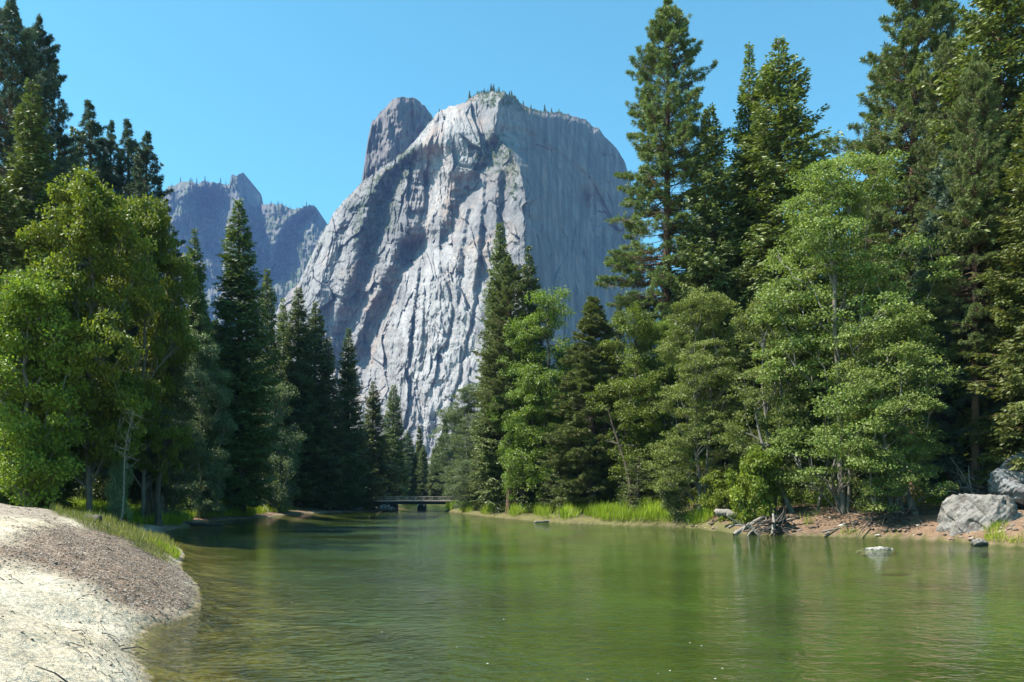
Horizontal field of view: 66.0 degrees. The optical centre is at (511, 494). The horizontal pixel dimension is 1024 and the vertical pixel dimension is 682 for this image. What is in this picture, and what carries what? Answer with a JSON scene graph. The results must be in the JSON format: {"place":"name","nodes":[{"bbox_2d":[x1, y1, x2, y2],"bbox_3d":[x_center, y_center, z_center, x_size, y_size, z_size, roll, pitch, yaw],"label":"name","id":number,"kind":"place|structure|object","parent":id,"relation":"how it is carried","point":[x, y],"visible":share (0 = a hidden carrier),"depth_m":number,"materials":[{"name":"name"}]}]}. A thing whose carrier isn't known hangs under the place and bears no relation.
{"place":"outdoors","nodes":[
{"label":"outdoors","id":0,"kind":"place"},
{"bbox_2d":[11,495,294,526],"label":"shaded grass","id":1,"kind":"structure","parent":0,"point":[167,518],"depth_m":78.78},
{"bbox_2d":[149,173,326,361],"bbox_3d":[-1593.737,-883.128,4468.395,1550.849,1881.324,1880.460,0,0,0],"label":"ridge hill","id":2,"kind":"structure","parent":0,"point":[211,235],"depth_m":4258.15,"materials":[{"name":"stone"}]},
{"bbox_2d":[164,175,317,250],"bbox_3d":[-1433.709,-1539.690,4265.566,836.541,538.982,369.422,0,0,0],"label":"ridge forest","id":3,"kind":"object","parent":2,"relation":"on","point":[245,217],"visible":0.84,"depth_m":4264.01,"materials":[{"name":"green plant"}]},
{"bbox_2d":[256,226,312,313],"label":"slope forest","id":4,"kind":"object","parent":2,"relation":"on","point":[294,275],"visible":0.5,"depth_m":4175.58,"materials":[{"name":"green plant"}]},
{"bbox_2d":[361,96,432,182],"bbox_3d":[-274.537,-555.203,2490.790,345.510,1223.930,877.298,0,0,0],"label":"rock spire","id":5,"kind":"structure","parent":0,"point":[398,126],"depth_m":2227.19,"materials":[{"name":"stone"}]},
{"bbox_2d":[271,92,660,469],"bbox_3d":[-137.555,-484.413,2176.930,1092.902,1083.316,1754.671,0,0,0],"label":"granite cliff hill","id":6,"kind":"structure","parent":0,"point":[404,303],"depth_m":1759.71,"materials":[{"name":"stone"}]},
{"bbox_2d":[293,90,568,295],"bbox_3d":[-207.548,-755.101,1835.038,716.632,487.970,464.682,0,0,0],"label":"ledge brush foliage","id":7,"kind":"object","parent":6,"relation":"on","point":[404,165],"visible":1,"depth_m":1847.85,"materials":[{"name":"green plant"}]},
{"bbox_2d":[0,485,1023,681],"bbox_3d":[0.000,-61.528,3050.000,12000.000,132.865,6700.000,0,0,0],"label":"ground","id":8,"kind":"structure","parent":0,"point":[53,653],"depth_m":26.30,"materials":[{"name":"sand"}]},
{"bbox_2d":[0,0,81,307],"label":"pine tree","id":9,"kind":"object","parent":8,"relation":"on","point":[30,64],"visible":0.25,"depth_m":81.19,"materials":[{"name":"green plant"}]},
{"bbox_2d":[0,182,82,507],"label":"cedar tree","id":10,"kind":"object","parent":8,"relation":"on","point":[13,252],"visible":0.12,"depth_m":65.74,"materials":[{"name":"green plant"}]},
{"bbox_2d":[0,77,88,508],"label":"fir tree","id":11,"kind":"object","parent":8,"relation":"on","point":[22,162],"visible":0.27,"depth_m":71.31,"materials":[{"name":"green plant"}]},
{"bbox_2d":[0,14,93,311],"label":"pine tree","id":12,"kind":"object","parent":8,"relation":"on","point":[64,140],"visible":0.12,"depth_m":88.06,"materials":[{"name":"green plant"}]},
{"bbox_2d":[0,265,96,510],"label":"maple tree","id":13,"kind":"object","parent":8,"relation":"on","point":[25,301],"visible":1,"depth_m":59.50,"materials":[{"name":"green plant"}]},
{"bbox_2d":[1,164,165,513],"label":"maple tree","id":14,"kind":"object","parent":8,"relation":"on","point":[81,226],"visible":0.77,"depth_m":64.75,"materials":[{"name":"green plant"}]},
{"bbox_2d":[62,126,104,500],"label":"fir tree","id":15,"kind":"object","parent":8,"relation":"on","point":[72,134],"visible":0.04,"depth_m":99.74,"materials":[{"name":"green plant"}]},
{"bbox_2d":[0,504,179,681],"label":"scattered pebbles","id":16,"kind":"object","parent":8,"relation":"on","point":[72,585],"visible":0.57,"depth_m":18.87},
{"bbox_2d":[0,504,198,681],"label":"sand twig debris","id":17,"kind":"object","parent":8,"relation":"on","point":[59,676],"visible":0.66,"depth_m":19.13,"materials":[{"name":"brown wood"}]},
{"bbox_2d":[60,99,141,498],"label":"pine tree","id":18,"kind":"object","parent":8,"relation":"on","point":[92,129],"visible":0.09,"depth_m":103.25,"materials":[{"name":"green plant"}]},
{"bbox_2d":[81,119,139,497],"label":"pine tree","id":19,"kind":"object","parent":8,"relation":"on","point":[111,139],"visible":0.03,"depth_m":107.64,"materials":[{"name":"green plant"}]},
{"bbox_2d":[0,520,223,627],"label":"gravel","id":20,"kind":"structure","parent":8,"relation":"on","point":[110,554],"depth_m":23.30,"materials":[{"name":"gravel"}]},
{"bbox_2d":[49,501,180,562],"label":"crest grass","id":21,"kind":"structure","parent":8,"relation":"on","point":[142,535],"depth_m":37.97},
{"bbox_2d":[79,357,156,511],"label":"maple tree","id":22,"kind":"object","parent":8,"relation":"on","point":[99,492],"visible":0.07,"depth_m":77.14,"materials":[{"name":"green plant"}]},
{"bbox_2d":[104,453,134,522],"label":"shrub","id":23,"kind":"object","parent":8,"relation":"on","point":[116,472],"visible":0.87,"depth_m":65.80,"materials":[{"name":"green plant"}]},
{"bbox_2d":[113,409,145,521],"bbox_3d":[-29.899,-1.921,62.218,3.598,9.772,2.394,0,0,0],"label":"dead tree","id":24,"kind":"object","parent":8,"relation":"on","point":[131,419],"visible":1,"depth_m":61.98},
{"bbox_2d":[85,118,176,499],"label":"pine tree","id":25,"kind":"object","parent":8,"relation":"on","point":[126,164],"visible":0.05,"depth_m":105.25,"materials":[{"name":"green plant"}]},
{"bbox_2d":[77,587,188,681],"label":"shore wrack debris","id":26,"kind":"object","parent":8,"relation":"on","point":[114,639],"visible":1,"depth_m":15.08,"materials":[{"name":"brown wood"}]},
{"bbox_2d":[84,192,201,523],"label":"maple tree","id":27,"kind":"object","parent":8,"relation":"on","point":[172,325],"visible":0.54,"depth_m":74.03,"materials":[{"name":"green plant"}]},
{"bbox_2d":[146,440,165,523],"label":"cove tree","id":28,"kind":"object","parent":8,"relation":"on","point":[151,499],"visible":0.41,"depth_m":74.89,"materials":[{"name":"grey plant"}]},
{"bbox_2d":[93,129,229,500],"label":"pine tree","id":29,"kind":"object","parent":8,"relation":"on","point":[144,156],"visible":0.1,"depth_m":101.20,"materials":[{"name":"green plant"}]},
{"bbox_2d":[145,431,182,525],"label":"cove tree","id":30,"kind":"object","parent":8,"relation":"on","point":[157,511],"visible":0.71,"depth_m":73.50,"materials":[{"name":"grey plant"}]},
{"bbox_2d":[147,537,181,558],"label":"spit grass","id":31,"kind":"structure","parent":8,"relation":"on","point":[169,547],"depth_m":38.01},
{"bbox_2d":[125,343,208,518],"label":"alder tree","id":32,"kind":"object","parent":8,"relation":"on","point":[175,495],"visible":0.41,"depth_m":78.16,"materials":[{"name":"green plant"}]},
{"bbox_2d":[165,228,226,512],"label":"fir tree","id":33,"kind":"object","parent":8,"relation":"on","point":[197,311],"visible":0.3,"depth_m":97.58,"materials":[{"name":"green plant"}]},
{"bbox_2d":[166,328,238,518],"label":"alder tree","id":34,"kind":"object","parent":8,"relation":"on","point":[214,386],"visible":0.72,"depth_m":95.25,"materials":[{"name":"green plant"}]},
{"bbox_2d":[207,198,283,516],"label":"fir tree","id":35,"kind":"object","parent":8,"relation":"on","point":[242,490],"visible":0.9,"depth_m":106.61,"materials":[{"name":"green plant"}]},
{"bbox_2d":[252,268,289,500],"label":"fir tree","id":36,"kind":"object","parent":8,"relation":"on","point":[271,324],"visible":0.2,"depth_m":139.72,"materials":[{"name":"green plant"}]},
{"bbox_2d":[250,381,306,511],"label":"willow tree","id":37,"kind":"object","parent":8,"relation":"on","point":[278,456],"visible":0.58,"depth_m":127.74,"materials":[{"name":"green plant"}]},
{"bbox_2d":[270,298,292,427],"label":"fir tree","id":38,"kind":"object","parent":8,"relation":"on","point":[282,316],"visible":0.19,"depth_m":151.65,"materials":[{"name":"green plant"}]},
{"bbox_2d":[278,287,328,506],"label":"fir tree","id":39,"kind":"object","parent":8,"relation":"on","point":[299,349],"visible":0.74,"depth_m":142.66,"materials":[{"name":"green plant"}]},
{"bbox_2d":[295,301,349,507],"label":"fir tree","id":40,"kind":"object","parent":8,"relation":"on","point":[315,331],"visible":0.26,"depth_m":146.64,"materials":[{"name":"green plant"}]},
{"bbox_2d":[306,337,350,509],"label":"fir tree","id":41,"kind":"object","parent":8,"relation":"on","point":[332,451],"visible":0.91,"depth_m":145.03,"materials":[{"name":"green plant"}]},
{"bbox_2d":[331,329,370,505],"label":"fir tree","id":42,"kind":"object","parent":8,"relation":"on","point":[350,391],"visible":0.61,"depth_m":149.07,"materials":[{"name":"green plant"}]},
{"bbox_2d":[332,429,369,509],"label":"fir tree","id":43,"kind":"object","parent":8,"relation":"on","point":[349,506],"visible":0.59,"depth_m":147.76,"materials":[{"name":"green plant"}]},
{"bbox_2d":[358,424,386,509],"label":"fir tree","id":44,"kind":"object","parent":8,"relation":"on","point":[372,490],"visible":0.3,"depth_m":153.31,"materials":[{"name":"green plant"}]},
{"bbox_2d":[362,381,399,508],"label":"fir tree","id":45,"kind":"object","parent":8,"relation":"on","point":[374,420],"visible":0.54,"depth_m":161.14,"materials":[{"name":"green plant"}]},
{"bbox_2d":[374,438,410,499],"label":"fir tree","id":46,"kind":"object","parent":8,"relation":"on","point":[393,481],"visible":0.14,"depth_m":180.61,"materials":[{"name":"green plant"}]},
{"bbox_2d":[381,385,411,499],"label":"fir tree","id":47,"kind":"object","parent":8,"relation":"on","point":[397,445],"visible":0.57,"depth_m":211.11,"materials":[{"name":"green plant"}]},
{"bbox_2d":[400,430,417,499],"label":"fir tree","id":48,"kind":"object","parent":8,"relation":"on","point":[410,449],"visible":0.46,"depth_m":274.79,"materials":[{"name":"green plant"}]},
{"bbox_2d":[407,454,426,499],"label":"fir tree","id":49,"kind":"object","parent":8,"relation":"on","point":[415,466],"visible":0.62,"depth_m":274.29,"materials":[{"name":"green plant"}]},
{"bbox_2d":[372,496,465,515],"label":"footbridge","id":50,"kind":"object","parent":8,"relation":"on","point":[422,506],"visible":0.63,"depth_m":156.05,"materials":[{"name":"wood"}]},
{"bbox_2d":[370,423,472,487],"bbox_3d":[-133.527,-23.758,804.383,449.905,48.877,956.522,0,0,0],"label":"valley forest","id":51,"kind":"object","parent":8,"relation":"on","point":[419,442],"depth_m":338.08,"materials":[{"name":"green wood"}]},
{"bbox_2d":[414,444,430,499],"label":"fir tree","id":52,"kind":"object","parent":8,"relation":"on","point":[422,482],"visible":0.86,"depth_m":273.08,"materials":[{"name":"green plant"}]},
{"bbox_2d":[424,443,445,499],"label":"fir tree","id":53,"kind":"object","parent":8,"relation":"on","point":[435,491],"visible":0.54,"depth_m":268.96,"materials":[{"name":"green plant"}]},
{"bbox_2d":[427,406,474,499],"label":"alder tree","id":54,"kind":"object","parent":8,"relation":"on","point":[446,441],"visible":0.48,"depth_m":261.86,"materials":[{"name":"green plant"}]},
{"bbox_2d":[439,383,482,497],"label":"alder tree","id":55,"kind":"object","parent":8,"relation":"on","point":[468,411],"visible":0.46,"depth_m":157.18,"materials":[{"name":"green plant"}]},
{"bbox_2d":[446,459,476,509],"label":"willow tree","id":56,"kind":"object","parent":8,"relation":"on","point":[458,487],"visible":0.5,"depth_m":130.97,"materials":[{"name":"green plant"}]},
{"bbox_2d":[461,452,487,508],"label":"fir tree","id":57,"kind":"object","parent":8,"relation":"on","point":[472,502],"visible":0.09,"depth_m":126.83,"materials":[{"name":"green plant"}]},
{"bbox_2d":[466,380,492,504],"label":"alder tree","id":58,"kind":"object","parent":8,"relation":"on","point":[470,477],"visible":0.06,"depth_m":120.42,"materials":[{"name":"green plant"}]},
{"bbox_2d":[466,222,517,512],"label":"fir tree","id":59,"kind":"object","parent":8,"relation":"on","point":[487,438],"visible":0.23,"depth_m":113.02,"materials":[{"name":"green plant"}]},
{"bbox_2d":[468,255,541,513],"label":"pine tree","id":60,"kind":"object","parent":8,"relation":"on","point":[504,286],"visible":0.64,"depth_m":106.85,"materials":[{"name":"green plant"}]},
{"bbox_2d":[485,319,553,512],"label":"oak tree","id":61,"kind":"object","parent":8,"relation":"on","point":[511,480],"visible":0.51,"depth_m":104.96,"materials":[{"name":"green plant"}]},
{"bbox_2d":[496,246,552,506],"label":"fir tree","id":62,"kind":"object","parent":8,"relation":"on","point":[529,280],"visible":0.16,"depth_m":109.32,"materials":[{"name":"green plant"}]},
{"bbox_2d":[495,285,589,505],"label":"oak tree","id":63,"kind":"object","parent":8,"relation":"on","point":[529,374],"visible":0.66,"depth_m":102.15,"materials":[{"name":"green plant"}]},
{"bbox_2d":[535,466,584,511],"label":"fir sapling","id":64,"kind":"object","parent":8,"relation":"on","point":[552,481],"visible":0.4,"depth_m":99.69,"materials":[{"name":"green plant"}]},
{"bbox_2d":[540,342,607,496],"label":"oak tree","id":65,"kind":"object","parent":8,"relation":"on","point":[559,420],"visible":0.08,"depth_m":107.02,"materials":[{"name":"green plant"}]},
{"bbox_2d":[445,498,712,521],"bbox_3d":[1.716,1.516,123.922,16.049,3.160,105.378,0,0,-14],"label":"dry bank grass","id":66,"kind":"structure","parent":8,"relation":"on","point":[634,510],"depth_m":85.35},
{"bbox_2d":[445,495,713,525],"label":"bright grass","id":67,"kind":"structure","parent":8,"relation":"on","point":[647,506],"depth_m":84.99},
{"bbox_2d":[535,295,643,506],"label":"conifer tree","id":68,"kind":"object","parent":8,"relation":"on","point":[582,426],"visible":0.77,"depth_m":94.09,"materials":[{"name":"green plant"}]},
{"bbox_2d":[598,407,637,508],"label":"leaning tree","id":69,"kind":"object","parent":8,"relation":"on","point":[619,445],"visible":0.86,"depth_m":88.21,"materials":[{"name":"grey plant"}]},
{"bbox_2d":[610,292,628,393],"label":"fir tree","id":70,"kind":"object","parent":8,"relation":"on","point":[619,334],"visible":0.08,"depth_m":129.54,"materials":[{"name":"green plant"}]},
{"bbox_2d":[582,302,673,503],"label":"oak tree","id":71,"kind":"object","parent":8,"relation":"on","point":[627,410],"visible":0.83,"depth_m":89.66,"materials":[{"name":"green plant"}]},
{"bbox_2d":[613,457,656,509],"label":"fir sapling","id":72,"kind":"object","parent":8,"relation":"on","point":[636,487],"visible":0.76,"depth_m":85.86,"materials":[{"name":"green plant"}]},
{"bbox_2d":[618,318,706,502],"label":"alder tree","id":73,"kind":"object","parent":8,"relation":"on","point":[665,325],"visible":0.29,"depth_m":90.52,"materials":[{"name":"green plant"}]},
{"bbox_2d":[593,0,734,501],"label":"pine tree","id":74,"kind":"object","parent":8,"relation":"on","point":[654,114],"visible":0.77,"depth_m":95.99,"materials":[{"name":"green plant"}]},
{"bbox_2d":[655,468,694,522],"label":"shrub","id":75,"kind":"object","parent":8,"relation":"on","point":[674,503],"visible":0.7,"depth_m":79.25,"materials":[{"name":"green plant"}]},
{"bbox_2d":[639,285,761,510],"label":"alder tree","id":76,"kind":"object","parent":8,"relation":"on","point":[706,415],"visible":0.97,"depth_m":77.24,"materials":[{"name":"green plant"}]},
{"bbox_2d":[449,457,970,514],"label":"undergrowth","id":77,"kind":"object","parent":8,"relation":"on","point":[657,497],"visible":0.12,"depth_m":95.32,"materials":[{"name":"green plant"}]},
{"bbox_2d":[655,102,782,498],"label":"cedar tree","id":78,"kind":"object","parent":8,"relation":"on","point":[710,266],"visible":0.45,"depth_m":92.29,"materials":[{"name":"green plant"}]},
{"bbox_2d":[694,469,744,521],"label":"maple shrub","id":79,"kind":"object","parent":8,"relation":"on","point":[718,493],"visible":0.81,"depth_m":71.44,"materials":[{"name":"green plant"}]},
{"bbox_2d":[717,41,774,481],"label":"fir tree","id":80,"kind":"object","parent":8,"relation":"on","point":[743,118],"visible":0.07,"depth_m":97.48,"materials":[{"name":"green plant"}]},
{"bbox_2d":[724,514,769,540],"bbox_3d":[19.161,2.646,62.985,4.510,2.186,2.859,0,0,-24],"label":"root tangle","id":81,"kind":"object","parent":8,"relation":"on","point":[753,529],"visible":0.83,"depth_m":63.02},
{"bbox_2d":[724,444,790,524],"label":"maple shrub","id":82,"kind":"object","parent":8,"relation":"on","point":[755,483],"visible":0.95,"depth_m":65.29,"materials":[{"name":"green plant"}]},
{"bbox_2d":[742,387,794,511],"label":"leaning tree","id":83,"kind":"object","parent":8,"relation":"on","point":[786,500],"visible":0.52,"depth_m":66.91,"materials":[{"name":"grey plant"}]},
{"bbox_2d":[719,282,820,511],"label":"alder tree","id":84,"kind":"object","parent":8,"relation":"on","point":[792,403],"visible":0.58,"depth_m":67.24,"materials":[{"name":"green plant"}]},
{"bbox_2d":[687,34,867,469],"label":"cedar tree","id":85,"kind":"object","parent":8,"relation":"on","point":[775,145],"visible":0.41,"depth_m":91.52,"materials":[{"name":"green plant"}]},
{"bbox_2d":[748,504,807,537],"bbox_3d":[21.034,2.817,62.124,4.736,4.159,3.136,0,0,11],"label":"root tangle","id":86,"kind":"object","parent":8,"relation":"on","point":[780,520],"visible":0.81,"depth_m":62.10,"materials":[{"name":"grey wood"}]},
{"bbox_2d":[668,485,956,523],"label":"bank foliage","id":87,"kind":"object","parent":8,"relation":"on","point":[814,501],"visible":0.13,"depth_m":66.96,"materials":[{"name":"green plant"}]},
{"bbox_2d":[809,235,868,490],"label":"fir tree","id":88,"kind":"object","parent":8,"relation":"on","point":[828,475],"visible":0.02,"depth_m":97.40,"materials":[{"name":"green plant"}]},
{"bbox_2d":[745,148,962,513],"bbox_3d":[27.323,-13.021,63.760,16.121,29.965,14.945,0,0,-9],"label":"alder tree","id":89,"kind":"object","parent":8,"relation":"on","point":[839,193],"visible":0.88,"depth_m":62.67,"materials":[{"name":"green plant"}]},
{"bbox_2d":[836,471,903,511],"bbox_3d":[29.091,-0.356,64.057,4.656,4.156,5.171,0,0,-32],"label":"shrub","id":90,"kind":"object","parent":8,"relation":"on","point":[857,492],"visible":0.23,"depth_m":63.45,"materials":[{"name":"green plant"}]},
{"bbox_2d":[833,486,932,538],"bbox_3d":[28.242,2.113,59.438,8.030,6.180,5.413,0,0,0],"label":"root tangle","id":91,"kind":"object","parent":8,"relation":"on","point":[882,516],"visible":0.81,"depth_m":59.02,"materials":[{"name":"brown wood"}]},
{"bbox_2d":[827,303,962,518],"bbox_3d":[29.317,-6.116,59.554,9.830,16.659,9.061,0,0,4],"label":"alder tree","id":92,"kind":"object","parent":8,"relation":"on","point":[896,482],"visible":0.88,"depth_m":58.51,"materials":[{"name":"green plant"}]},
{"bbox_2d":[820,0,989,499],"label":"pine tree","id":93,"kind":"object","parent":8,"relation":"on","point":[895,64],"visible":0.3,"depth_m":76.04,"materials":[{"name":"green plant"}]},
{"bbox_2d":[886,392,928,513],"bbox_3d":[30.056,-4.077,61.708,3.316,11.586,4.385,0,0,0],"label":"leaning tree","id":94,"kind":"object","parent":8,"relation":"on","point":[910,500],"visible":0.12,"depth_m":60.07,"materials":[{"name":"grey plant"}]},
{"bbox_2d":[797,510,1023,543],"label":"bank grass","id":95,"kind":"structure","parent":8,"relation":"on","point":[988,533],"depth_m":51.21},
{"bbox_2d":[910,424,947,502],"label":"shrub","id":96,"kind":"object","parent":8,"relation":"on","point":[942,480],"visible":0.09,"depth_m":67.77,"materials":[{"name":"green plant"}]},
{"bbox_2d":[899,33,961,501],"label":"pine tree","id":97,"kind":"object","parent":8,"relation":"on","point":[943,52],"visible":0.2,"depth_m":69.65,"materials":[{"name":"green plant"}]},
{"bbox_2d":[885,0,1023,467],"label":"cedar tree","id":98,"kind":"object","parent":8,"relation":"on","point":[1004,46],"visible":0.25,"depth_m":64.49,"materials":[{"name":"green plant"}]},
{"bbox_2d":[900,127,1022,498],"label":"pine tree","id":99,"kind":"object","parent":8,"relation":"on","point":[940,193],"visible":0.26,"depth_m":64.47,"materials":[{"name":"green plant"}]},
{"bbox_2d":[934,457,989,495],"bbox_3d":[35.258,-0.381,60.624,5.538,5.050,3.947,0,0,-24],"label":"root tangle","id":100,"kind":"object","parent":8,"relation":"on","point":[968,488],"visible":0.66,"depth_m":60.24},
{"bbox_2d":[920,49,1023,476],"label":"pine tree","id":101,"kind":"object","parent":8,"relation":"on","point":[974,310],"visible":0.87,"depth_m":61.34,"materials":[{"name":"green plant"}]},
{"bbox_2d":[935,493,1018,535],"bbox_3d":[32.761,3.026,54.935,5.732,6.239,4.239,0,0,0],"label":"boulder","id":102,"kind":"object","parent":8,"relation":"on","point":[962,513],"visible":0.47,"depth_m":53.89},
{"bbox_2d":[953,123,1023,486],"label":"cedar tree","id":103,"kind":"object","parent":8,"relation":"on","point":[1009,431],"visible":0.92,"depth_m":58.11,"materials":[{"name":"green plant"}]},
{"bbox_2d":[987,452,1023,507],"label":"boulder","id":104,"kind":"object","parent":8,"relation":"on","point":[1003,480],"visible":0.79,"depth_m":56.32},
{"bbox_2d":[0,0,1023,319],"label":"sky","id":105,"kind":"structure","parent":0,"point":[285,95],"materials":[{"name":"blue"}]},
{"bbox_2d":[134,504,1023,681],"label":"water","id":106,"kind":"structure","parent":0,"point":[705,534],"depth_m":27.76,"materials":[{"name":"liquid"}]},
{"bbox_2d":[854,546,897,557],"bbox_3d":[21.641,3.423,46.933,2.534,0.680,1.720,0,0,0],"label":"river rock","id":107,"kind":"object","parent":106,"relation":"in","point":[876,548],"visible":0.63,"depth_m":46.46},
{"bbox_2d":[673,513,1023,539],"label":"bank rubble","id":108,"kind":"object","parent":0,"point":[1011,525],"visible":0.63,"depth_m":59.42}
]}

